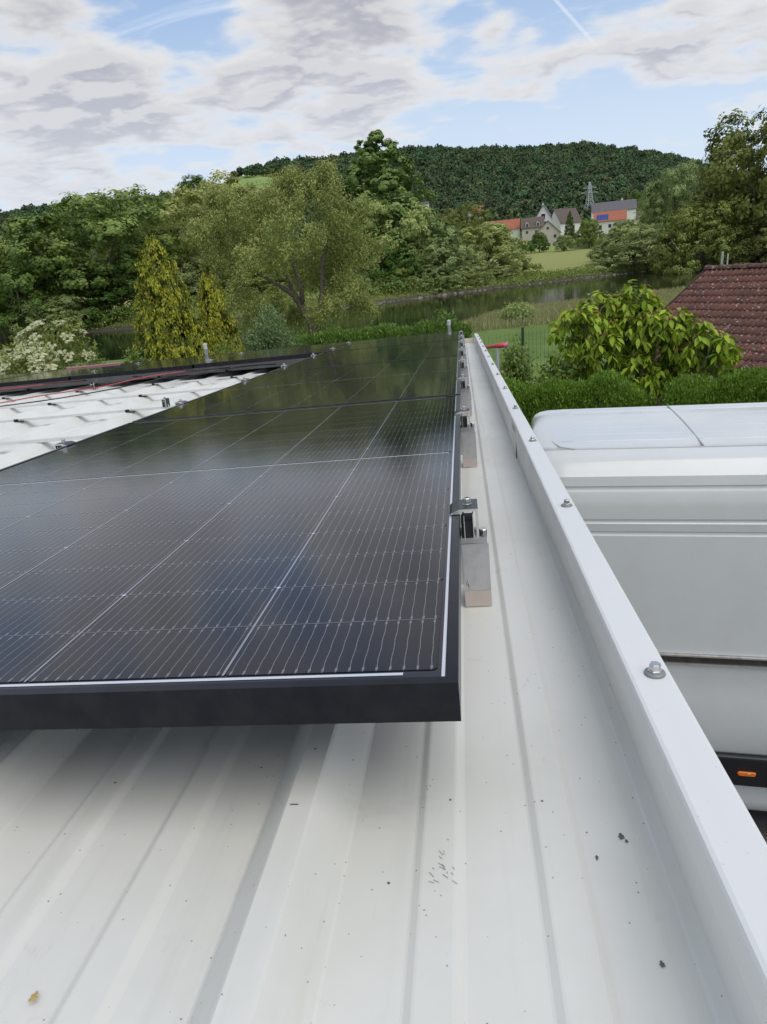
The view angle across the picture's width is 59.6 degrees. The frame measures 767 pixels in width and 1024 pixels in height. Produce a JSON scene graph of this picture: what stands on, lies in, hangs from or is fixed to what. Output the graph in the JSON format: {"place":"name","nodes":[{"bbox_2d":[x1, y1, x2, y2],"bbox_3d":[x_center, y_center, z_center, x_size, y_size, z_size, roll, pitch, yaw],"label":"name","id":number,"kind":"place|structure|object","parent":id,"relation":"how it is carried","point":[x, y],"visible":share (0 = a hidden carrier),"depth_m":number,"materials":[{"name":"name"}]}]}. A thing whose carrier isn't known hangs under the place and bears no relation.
{"place":"outdoors","nodes":[
{"label":"outdoors","id":0,"kind":"place"},
{"bbox_2d":[0,172,710,278],"bbox_3d":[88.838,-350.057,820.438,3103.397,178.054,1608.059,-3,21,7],"label":"hill","id":1,"kind":"structure","parent":0,"point":[258,178],"depth_m":573.02,"materials":[{"name":"green plant"}]},
{"bbox_2d":[181,174,204,198],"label":"broadleaf tree","id":2,"kind":"object","parent":1,"relation":"on","point":[196,180],"visible":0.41,"depth_m":485.69,"materials":[{"name":"green plant"}]},
{"bbox_2d":[0,139,726,261],"bbox_3d":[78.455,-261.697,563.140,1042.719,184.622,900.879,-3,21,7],"label":"forest","id":3,"kind":"object","parent":1,"relation":"on","point":[505,182],"visible":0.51,"depth_m":582.50,"materials":[{"name":"green plant"}]},
{"bbox_2d":[487,218,520,242],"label":"house","id":4,"kind":"structure","parent":1,"relation":"on","point":[514,224],"depth_m":235.39,"materials":[{"name":"red tile"}]},
{"bbox_2d":[521,216,543,240],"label":"house","id":5,"kind":"structure","parent":1,"relation":"on","point":[530,226],"depth_m":230.39,"materials":[{"name":"beige paint"}]},
{"bbox_2d":[536,203,551,223],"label":"house","id":6,"kind":"structure","parent":1,"relation":"on","point":[545,212],"depth_m":238.16,"materials":[{"name":"white paint"}]},
{"bbox_2d":[535,221,561,246],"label":"house","id":7,"kind":"structure","parent":1,"relation":"on","point":[552,232],"depth_m":215.92,"materials":[{"name":"beige paint"}]},
{"bbox_2d":[550,208,581,234],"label":"house","id":8,"kind":"structure","parent":1,"relation":"on","point":[559,218],"depth_m":236.36,"materials":[{"name":"white tile"}]},
{"bbox_2d":[581,182,595,208],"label":"pylon","id":9,"kind":"object","parent":1,"relation":"on","point":[590,194],"visible":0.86,"depth_m":339.72,"materials":[{"name":"grey metal"}]},
{"bbox_2d":[593,209,626,233],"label":"house","id":10,"kind":"structure","parent":1,"relation":"on","point":[606,219],"depth_m":222.04,"materials":[{"name":"red tile"}]},
{"bbox_2d":[590,198,636,223],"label":"house","id":11,"kind":"structure","parent":1,"relation":"on","point":[630,205],"depth_m":245.41,"materials":[{"name":"grey tile"}]},
{"bbox_2d":[0,241,725,385],"bbox_3d":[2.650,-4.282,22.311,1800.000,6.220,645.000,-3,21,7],"label":"ground","id":12,"kind":"structure","parent":0,"point":[556,259],"depth_m":100.72,"materials":[{"name":"green plant"}]},
{"bbox_2d":[0,240,48,328],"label":"broadleaf tree","id":13,"kind":"object","parent":12,"relation":"on","point":[3,271],"visible":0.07,"depth_m":100.38,"materials":[{"name":"green plant"}]},
{"bbox_2d":[0,252,80,327],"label":"broadleaf tree","id":14,"kind":"object","parent":12,"relation":"on","point":[21,284],"visible":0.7,"depth_m":94.25,"materials":[{"name":"green plant"}]},
{"bbox_2d":[0,230,93,296],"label":"broadleaf tree","id":15,"kind":"object","parent":12,"relation":"on","point":[56,239],"visible":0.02,"depth_m":112.53,"materials":[{"name":"green plant"}]},
{"bbox_2d":[0,308,105,374],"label":"flowering elder","id":16,"kind":"object","parent":12,"relation":"on","point":[15,358],"visible":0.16,"depth_m":10.78,"materials":[{"name":"white plant"}]},
{"bbox_2d":[8,293,97,340],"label":"willow bush","id":17,"kind":"object","parent":12,"relation":"on","point":[65,303],"visible":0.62,"depth_m":95.00,"materials":[{"name":"green plant"}]},
{"bbox_2d":[0,183,189,312],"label":"broadleaf tree","id":18,"kind":"object","parent":12,"relation":"on","point":[120,226],"visible":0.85,"depth_m":96.48,"materials":[{"name":"green plant"}]},
{"bbox_2d":[84,343,108,365],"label":"leafy shrub","id":19,"kind":"object","parent":12,"relation":"on","point":[92,361],"depth_m":10.48,"materials":[{"name":"green plant"}]},
{"bbox_2d":[74,259,159,326],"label":"broadleaf tree","id":20,"kind":"object","parent":12,"relation":"on","point":[112,298],"visible":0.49,"depth_m":99.83,"materials":[{"name":"green plant"}]},
{"bbox_2d":[115,346,146,363],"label":"leafy shrub","id":21,"kind":"object","parent":12,"relation":"on","point":[133,357],"visible":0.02,"depth_m":13.36,"materials":[{"name":"green plant"}]},
{"bbox_2d":[95,226,176,297],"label":"broadleaf tree","id":22,"kind":"object","parent":12,"relation":"on","point":[107,254],"visible":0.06,"depth_m":106.89,"materials":[{"name":"green plant"}]},
{"bbox_2d":[135,189,189,234],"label":"broadleaf tree","id":23,"kind":"object","parent":12,"relation":"on","point":[162,200],"visible":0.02,"depth_m":205.87,"materials":[{"name":"green plant"}]},
{"bbox_2d":[132,229,218,360],"bbox_3d":[-5.133,-3.808,16.324,3.290,5.710,3.146,-22,26,-38],"label":"golden conifer","id":24,"kind":"object","parent":12,"relation":"on","point":[184,337],"visible":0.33,"depth_m":15.57,"materials":[{"name":"yellow plant"}]},
{"bbox_2d":[148,210,203,270],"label":"broadleaf tree","id":25,"kind":"object","parent":12,"relation":"on","point":[177,229],"visible":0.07,"depth_m":148.74,"materials":[{"name":"green plant"}]},
{"bbox_2d":[134,253,228,307],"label":"broadleaf tree","id":26,"kind":"object","parent":12,"relation":"on","point":[189,276],"visible":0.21,"depth_m":104.38,"materials":[{"name":"green plant"}]},
{"bbox_2d":[180,281,229,304],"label":"willow bush","id":27,"kind":"object","parent":12,"relation":"on","point":[190,289],"visible":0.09,"depth_m":104.63,"materials":[{"name":"green plant"}]},
{"bbox_2d":[145,169,293,282],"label":"willow tree","id":28,"kind":"object","parent":12,"relation":"on","point":[186,199],"visible":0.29,"depth_m":104.60,"materials":[{"name":"green plant"}]},
{"bbox_2d":[193,264,246,353],"bbox_3d":[-4.180,-3.918,17.659,2.672,5.019,2.181,-3,21,7],"label":"golden conifer","id":29,"kind":"object","parent":12,"relation":"on","point":[215,315],"visible":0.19,"depth_m":17.01,"materials":[{"name":"yellow plant"}]},
{"bbox_2d":[210,336,243,354],"bbox_3d":[-3.199,-2.148,14.213,1.540,3.140,1.582,-11,21,-14],"label":"leafy shrub","id":30,"kind":"object","parent":12,"relation":"on","point":[226,349],"visible":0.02,"depth_m":13.88,"materials":[{"name":"green plant"}]},
{"bbox_2d":[218,261,319,300],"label":"broadleaf tree","id":31,"kind":"object","parent":12,"relation":"on","point":[260,282],"visible":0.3,"depth_m":106.30,"materials":[{"name":"green plant"}]},
{"bbox_2d":[232,299,306,351],"bbox_3d":[-2.630,-3.179,16.255,2.128,3.810,2.126,-16,23,-26],"label":"leafy shrub","id":32,"kind":"object","parent":12,"relation":"on","point":[271,334],"visible":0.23,"depth_m":15.64,"materials":[{"name":"green plant"}]},
{"bbox_2d":[184,151,387,334],"bbox_3d":[-6.349,-16.424,44.042,13.432,12.552,8.645,-3,21,7],"label":"willow tree","id":33,"kind":"object","parent":12,"relation":"on","point":[297,187],"visible":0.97,"depth_m":43.39,"materials":[{"name":"green plant"}]},
{"bbox_2d":[264,222,347,288],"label":"broadleaf tree","id":34,"kind":"object","parent":12,"relation":"on","point":[303,235],"visible":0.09,"depth_m":117.81,"materials":[{"name":"green plant"}]},
{"bbox_2d":[337,271,383,293],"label":"waterside bush","id":35,"kind":"object","parent":12,"relation":"on","point":[369,275],"visible":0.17,"depth_m":106.45,"materials":[{"name":"green plant"}]},
{"bbox_2d":[0,251,725,337],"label":"bank scrub","id":36,"kind":"object","parent":12,"relation":"on","point":[553,274],"visible":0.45,"depth_m":106.61,"materials":[{"name":"green plant"}]},
{"bbox_2d":[292,318,473,346],"bbox_3d":[0.008,-4.566,21.602,5.904,3.204,1.392,-5,21,1],"label":"hedge","id":37,"kind":"object","parent":12,"relation":"on","point":[385,330],"visible":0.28,"depth_m":20.93,"materials":[{"name":"green plant"}]},
{"bbox_2d":[0,333,766,1023],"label":"carport","id":38,"kind":"object","parent":12,"relation":"on","point":[556,825],"visible":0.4,"depth_m":0.56,"materials":[{"name":"grey metal"}]},
{"bbox_2d":[0,367,229,406],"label":"solar cable","id":39,"kind":"object","parent":38,"relation":"on","point":[111,388],"visible":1,"depth_m":5.30,"materials":[{"name":"black plastic"}]},
{"bbox_2d":[133,364,275,378],"bbox_3d":[-1.589,-1.207,5.788,1.304,0.039,0.228,-3,21,5],"label":"solar cable","id":40,"kind":"object","parent":38,"relation":"on","point":[209,372],"visible":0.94,"depth_m":5.75,"materials":[{"name":"black plastic"}]},
{"bbox_2d":[0,340,464,392],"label":"mounting rail","id":41,"kind":"object","parent":38,"relation":"attached to","point":[278,363],"visible":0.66,"depth_m":6.31,"materials":[{"name":"metal"}]},
{"bbox_2d":[0,370,54,379],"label":"solar module","id":42,"kind":"object","parent":41,"relation":"on","point":[12,375],"visible":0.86,"depth_m":7.43,"materials":[{"name":"black"}]},
{"bbox_2d":[0,361,148,386],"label":"solar module","id":43,"kind":"object","parent":41,"relation":"on","point":[56,375],"visible":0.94,"depth_m":6.50,"materials":[{"name":"black"}]},
{"bbox_2d":[70,351,248,379],"bbox_3d":[-2.121,-1.476,6.685,1.134,0.036,1.722,-4,17,8],"label":"solar module","id":44,"kind":"object","parent":41,"relation":"on","point":[185,363],"visible":0.95,"depth_m":6.13,"materials":[{"name":"black"}]},
{"bbox_2d":[194,341,352,367],"bbox_3d":[-0.980,-1.549,6.531,1.134,0.036,1.722,-4,17,8],"label":"solar module","id":45,"kind":"object","parent":41,"relation":"on","point":[286,353],"visible":0.96,"depth_m":6.00,"materials":[{"name":"black"}]},
{"bbox_2d":[326,331,459,351],"bbox_3d":[0.162,-1.620,6.378,1.134,0.036,1.722,-4,17,8],"label":"solar module","id":46,"kind":"object","parent":41,"relation":"on","point":[410,339],"visible":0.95,"depth_m":6.23,"materials":[{"name":"black"}]},
{"bbox_2d":[0,346,465,398],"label":"mounting rail","id":47,"kind":"object","parent":38,"relation":"on","point":[463,350],"visible":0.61,"depth_m":5.45,"materials":[{"name":"metal"}]},
{"bbox_2d":[0,368,213,403],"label":"solar cable","id":48,"kind":"object","parent":47,"relation":"on","point":[95,387],"visible":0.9,"depth_m":5.49,"materials":[{"name":"red plastic"}]},
{"bbox_2d":[0,355,466,408],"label":"mounting rail","id":49,"kind":"object","parent":38,"relation":"on","point":[220,388],"visible":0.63,"depth_m":4.55,"materials":[{"name":"metal"}]},
{"bbox_2d":[270,339,459,371],"bbox_3d":[-0.028,-1.103,4.725,1.134,0.036,1.722,-4,17,8],"label":"solar module","id":50,"kind":"object","parent":49,"relation":"on","point":[390,353],"visible":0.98,"depth_m":4.51,"materials":[{"name":"black"}]},
{"bbox_2d":[0,367,468,422],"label":"mounting rail","id":51,"kind":"object","parent":38,"relation":"on","point":[464,370],"visible":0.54,"depth_m":3.71,"materials":[{"name":"metal"}]},
{"bbox_2d":[132,355,460,421],"bbox_3d":[-0.217,-0.587,3.072,1.134,0.038,1.722,-4,17,8],"label":"solar module","id":52,"kind":"object","parent":51,"relation":"on","point":[371,382],"visible":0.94,"depth_m":2.75,"materials":[{"name":"black"}]},
{"bbox_2d":[0,387,471,445],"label":"mounting rail","id":53,"kind":"object","parent":38,"relation":"on","point":[466,397],"visible":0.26,"depth_m":2.85,"materials":[{"name":"metal"}]},
{"bbox_2d":[461,424,476,466],"bbox_3d":[-2.908,0.018,2.242,6.389,0.112,0.068,-4,17,8],"label":"mounting rail","id":54,"kind":"object","parent":38,"relation":"on","point":[468,445],"visible":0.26,"depth_m":1.81,"materials":[{"name":"metal"}]},
{"bbox_2d":[54,439,76,448],"bbox_3d":[-0.928,-0.185,1.950,0.050,0.054,0.051,-4,17,8],"label":"panel clamp","id":55,"kind":"object","parent":54,"relation":"attached to","point":[63,442],"visible":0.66,"depth_m":1.94,"materials":[{"name":"metal"}]},
{"bbox_2d":[455,406,474,427],"bbox_3d":[0.217,-0.256,1.796,0.050,0.054,0.051,-4,17,8],"label":"panel clamp","id":56,"kind":"object","parent":54,"relation":"attached to","point":[464,421],"visible":1,"depth_m":1.78,"materials":[{"name":"metal"}]},
{"bbox_2d":[461,526,491,606],"bbox_3d":[-3.004,0.279,1.404,6.388,0.112,0.065,-4,17,8],"label":"mounting rail","id":57,"kind":"object","parent":38,"relation":"on","point":[475,573],"visible":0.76,"depth_m":0.97,"materials":[{"name":"metal"}]},
{"bbox_2d":[0,395,460,730],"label":"solar module","id":58,"kind":"object","parent":57,"relation":"on","point":[296,566],"visible":1,"depth_m":0.81,"materials":[{"name":"black"}]},
{"bbox_2d":[450,497,486,538],"bbox_3d":[0.121,0.006,0.958,0.051,0.054,0.051,-4,17,8],"label":"panel clamp","id":59,"kind":"object","parent":57,"relation":"attached to","point":[465,504],"visible":1,"depth_m":0.94,"materials":[{"name":"metal"}]},
{"bbox_2d":[316,129,458,270],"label":"poplar tree","id":60,"kind":"object","parent":12,"relation":"on","point":[371,158],"visible":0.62,"depth_m":113.56,"materials":[{"name":"green plant"}]},
{"bbox_2d":[354,241,424,289],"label":"broadleaf tree","id":61,"kind":"object","parent":12,"relation":"on","point":[389,253],"visible":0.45,"depth_m":107.70,"materials":[{"name":"green plant"}]},
{"bbox_2d":[347,199,432,269],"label":"broadleaf tree","id":62,"kind":"object","parent":12,"relation":"on","point":[409,222],"visible":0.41,"depth_m":108.42,"materials":[{"name":"green plant"}]},
{"bbox_2d":[372,268,421,293],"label":"waterside bush","id":63,"kind":"object","parent":12,"relation":"on","point":[397,272],"visible":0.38,"depth_m":107.54,"materials":[{"name":"green plant"}]},
{"bbox_2d":[395,256,446,289],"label":"willow bush","id":64,"kind":"object","parent":12,"relation":"on","point":[427,265],"visible":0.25,"depth_m":109.78,"materials":[{"name":"green plant"}]},
{"bbox_2d":[405,265,464,293],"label":"waterside bush","id":65,"kind":"object","parent":12,"relation":"on","point":[443,273],"visible":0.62,"depth_m":108.69,"materials":[{"name":"green plant"}]},
{"bbox_2d":[400,220,478,285],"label":"willow tree","id":66,"kind":"object","parent":12,"relation":"on","point":[442,252],"visible":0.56,"depth_m":110.68,"materials":[{"name":"green plant"}]},
{"bbox_2d":[431,308,459,332],"bbox_3d":[1.982,-4.873,21.589,1.919,3.312,1.748,-3,21,7],"label":"leafy shrub","id":67,"kind":"object","parent":12,"relation":"on","point":[445,317],"visible":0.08,"depth_m":20.99,"materials":[{"name":"green plant"}]},
{"bbox_2d":[442,211,481,252],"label":"broadleaf tree","id":68,"kind":"object","parent":12,"relation":"on","point":[468,222],"visible":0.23,"depth_m":135.19,"materials":[{"name":"green plant"}]},
{"bbox_2d":[246,285,684,349],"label":"tall grass","id":69,"kind":"structure","parent":12,"relation":"on","point":[548,312],"depth_m":49.22,"materials":[{"name":"green plant"}]},
{"bbox_2d":[442,200,492,237],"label":"village tree","id":70,"kind":"object","parent":12,"relation":"on","point":[483,214],"visible":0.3,"depth_m":296.87,"materials":[{"name":"green plant"}]},
{"bbox_2d":[447,265,493,288],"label":"waterside bush","id":71,"kind":"object","parent":12,"relation":"on","point":[484,274],"visible":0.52,"depth_m":112.13,"materials":[{"name":"green plant"}]},
{"bbox_2d":[451,249,495,279],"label":"willow bush","id":72,"kind":"object","parent":12,"relation":"on","point":[483,262],"visible":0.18,"depth_m":115.97,"materials":[{"name":"green plant"}]},
{"bbox_2d":[478,221,510,253],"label":"village tree","id":73,"kind":"object","parent":12,"relation":"on","point":[485,223],"visible":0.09,"depth_m":203.14,"materials":[{"name":"green plant"}]},
{"bbox_2d":[449,222,543,273],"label":"willow tree","id":74,"kind":"object","parent":12,"relation":"on","point":[506,251],"visible":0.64,"depth_m":119.83,"materials":[{"name":"green plant"}]},
{"bbox_2d":[485,342,507,369],"bbox_3d":[1.518,-0.697,8.828,0.309,3.007,0.061,0,21,13],"label":"taped post","id":75,"kind":"object","parent":12,"relation":"on","point":[497,346],"visible":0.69,"depth_m":8.31,"materials":[{"name":"red"}]},
{"bbox_2d":[479,265,520,281],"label":"waterside bush","id":76,"kind":"object","parent":12,"relation":"on","point":[498,271],"visible":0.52,"depth_m":116.67,"materials":[{"name":"green plant"}]},
{"bbox_2d":[496,298,538,321],"bbox_3d":[9.486,-14.169,47.173,3.100,1.898,2.946,-17,24,-28],"label":"leafy shrub","id":77,"kind":"object","parent":12,"relation":"on","point":[514,311],"visible":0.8,"depth_m":46.64,"materials":[{"name":"green plant"}]},
{"bbox_2d":[494,334,541,386],"bbox_3d":[2.060,-1.288,10.553,1.166,2.954,1.098,-3,21,7],"label":"leafy shrub","id":78,"kind":"object","parent":12,"relation":"on","point":[514,363],"visible":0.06,"depth_m":10.10,"materials":[{"name":"green plant"}]},
{"bbox_2d":[340,264,705,308],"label":"bank stones","id":79,"kind":"object","parent":12,"relation":"on","point":[506,287],"visible":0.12,"depth_m":111.29,"materials":[{"name":"grey stone"}]},
{"bbox_2d":[519,240,535,253],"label":"garden bush","id":80,"kind":"object","parent":12,"relation":"on","point":[528,248],"visible":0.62,"depth_m":201.73,"materials":[{"name":"green plant"}]},
{"bbox_2d":[480,323,597,400],"bbox_3d":[3.673,-2.884,15.835,3.162,2.966,0.058,-11,21,-14],"label":"wire fence","id":81,"kind":"object","parent":12,"relation":"on","point":[522,334],"visible":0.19,"depth_m":15.43,"materials":[{"name":"green"}]},
{"bbox_2d":[528,231,550,251],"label":"garden tree","id":82,"kind":"object","parent":12,"relation":"on","point":[536,237],"visible":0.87,"depth_m":205.43,"materials":[{"name":"green plant"}]},
{"bbox_2d":[522,350,584,411],"bbox_3d":[2.406,-0.861,9.477,1.378,2.827,1.375,12,27,39],"label":"leafy shrub","id":83,"kind":"object","parent":12,"relation":"on","point":[558,370],"visible":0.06,"depth_m":9.02,"materials":[{"name":"green plant"}]},
{"bbox_2d":[553,235,576,250],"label":"garden bush","id":84,"kind":"object","parent":12,"relation":"on","point":[565,241],"visible":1,"depth_m":201.25,"materials":[{"name":"green plant"}]},
{"bbox_2d":[564,211,576,241],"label":"dark conifer","id":85,"kind":"object","parent":12,"relation":"on","point":[570,227],"visible":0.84,"depth_m":209.79,"materials":[{"name":"green plant"}]},
{"bbox_2d":[503,368,658,424],"bbox_3d":[2.095,-0.105,7.504,1.811,2.914,1.173,-3,21,5],"label":"hedge","id":86,"kind":"object","parent":12,"relation":"on","point":[620,390],"visible":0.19,"depth_m":6.81,"materials":[{"name":"green plant"}]},
{"bbox_2d":[573,218,604,247],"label":"round tree","id":87,"kind":"object","parent":12,"relation":"on","point":[588,228],"visible":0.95,"depth_m":204.74,"materials":[{"name":"green plant"}]},
{"bbox_2d":[589,233,625,260],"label":"willow bush","id":88,"kind":"object","parent":12,"relation":"on","point":[599,242],"visible":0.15,"depth_m":133.80,"materials":[{"name":"green plant"}]},
{"bbox_2d":[610,218,645,239],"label":"village tree","id":89,"kind":"object","parent":12,"relation":"on","point":[630,222],"visible":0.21,"depth_m":197.65,"materials":[{"name":"green plant"}]},
{"bbox_2d":[585,224,675,271],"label":"willow bush","id":90,"kind":"object","parent":12,"relation":"on","point":[629,243],"visible":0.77,"depth_m":120.88,"materials":[{"name":"green plant"}]},
{"bbox_2d":[621,190,651,210],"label":"village tree","id":91,"kind":"object","parent":12,"relation":"on","point":[639,194],"visible":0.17,"depth_m":254.40,"materials":[{"name":"green plant"}]},
{"bbox_2d":[547,279,743,405],"bbox_3d":[3.486,-1.247,9.233,2.464,3.711,1.563,-3,21,7],"label":"cherry tree","id":92,"kind":"object","parent":12,"relation":"on","point":[613,328],"visible":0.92,"depth_m":8.60,"materials":[{"name":"green plant"}]},
{"bbox_2d":[632,208,665,237],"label":"village tree","id":93,"kind":"object","parent":12,"relation":"on","point":[639,217],"visible":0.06,"depth_m":201.55,"materials":[{"name":"green plant"}]},
{"bbox_2d":[637,158,699,243],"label":"broadleaf tree","id":94,"kind":"object","parent":12,"relation":"on","point":[674,189],"visible":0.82,"depth_m":133.39,"materials":[{"name":"green plant"}]},
{"bbox_2d":[626,251,766,405],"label":"bungalow","id":95,"kind":"object","parent":12,"relation":"on","point":[726,298],"visible":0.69,"depth_m":17.84,"materials":[{"name":"tile"}]},
{"bbox_2d":[647,199,750,274],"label":"broadleaf tree","id":96,"kind":"object","parent":12,"relation":"on","point":[705,217],"visible":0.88,"depth_m":106.33,"materials":[{"name":"green plant"}]},
{"bbox_2d":[661,364,766,405],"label":"hedge","id":97,"kind":"object","parent":12,"relation":"on","point":[743,385],"visible":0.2,"depth_m":6.32,"materials":[{"name":"green plant"}]},
{"bbox_2d":[692,235,759,263],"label":"broadleaf tree","id":98,"kind":"object","parent":12,"relation":"on","point":[706,262],"visible":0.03,"depth_m":121.73,"materials":[{"name":"green plant"}]},
{"bbox_2d":[687,106,766,261],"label":"broadleaf tree","id":99,"kind":"object","parent":12,"relation":"on","point":[719,179],"visible":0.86,"depth_m":106.25,"materials":[{"name":"green plant"}]},
{"bbox_2d":[701,173,759,248],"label":"broadleaf tree","id":100,"kind":"object","parent":12,"relation":"on","point":[750,184],"visible":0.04,"depth_m":112.57,"materials":[{"name":"green plant"}]},
{"bbox_2d":[711,212,766,264],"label":"willow tree","id":101,"kind":"object","parent":12,"relation":"on","point":[760,235],"visible":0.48,"depth_m":107.16,"materials":[{"name":"green plant"}]},
{"bbox_2d":[0,260,762,364],"bbox_3d":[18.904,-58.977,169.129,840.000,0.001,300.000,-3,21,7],"label":"river","id":102,"kind":"structure","parent":0,"point":[462,306],"depth_m":86.54,"materials":[{"name":"green liquid"}]},
{"bbox_2d":[0,0,766,211],"label":"sky","id":103,"kind":"structure","parent":0,"point":[95,95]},
{"bbox_2d":[751,815,766,842],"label":"yard","id":104,"kind":"structure","parent":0,"point":[760,822],"depth_m":4.89,"materials":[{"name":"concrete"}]},
{"bbox_2d":[530,402,766,815],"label":"van","id":105,"kind":"object","parent":104,"relation":"on","point":[670,502],"visible":0.49,"depth_m":4.07,"materials":[{"name":"white paint"}]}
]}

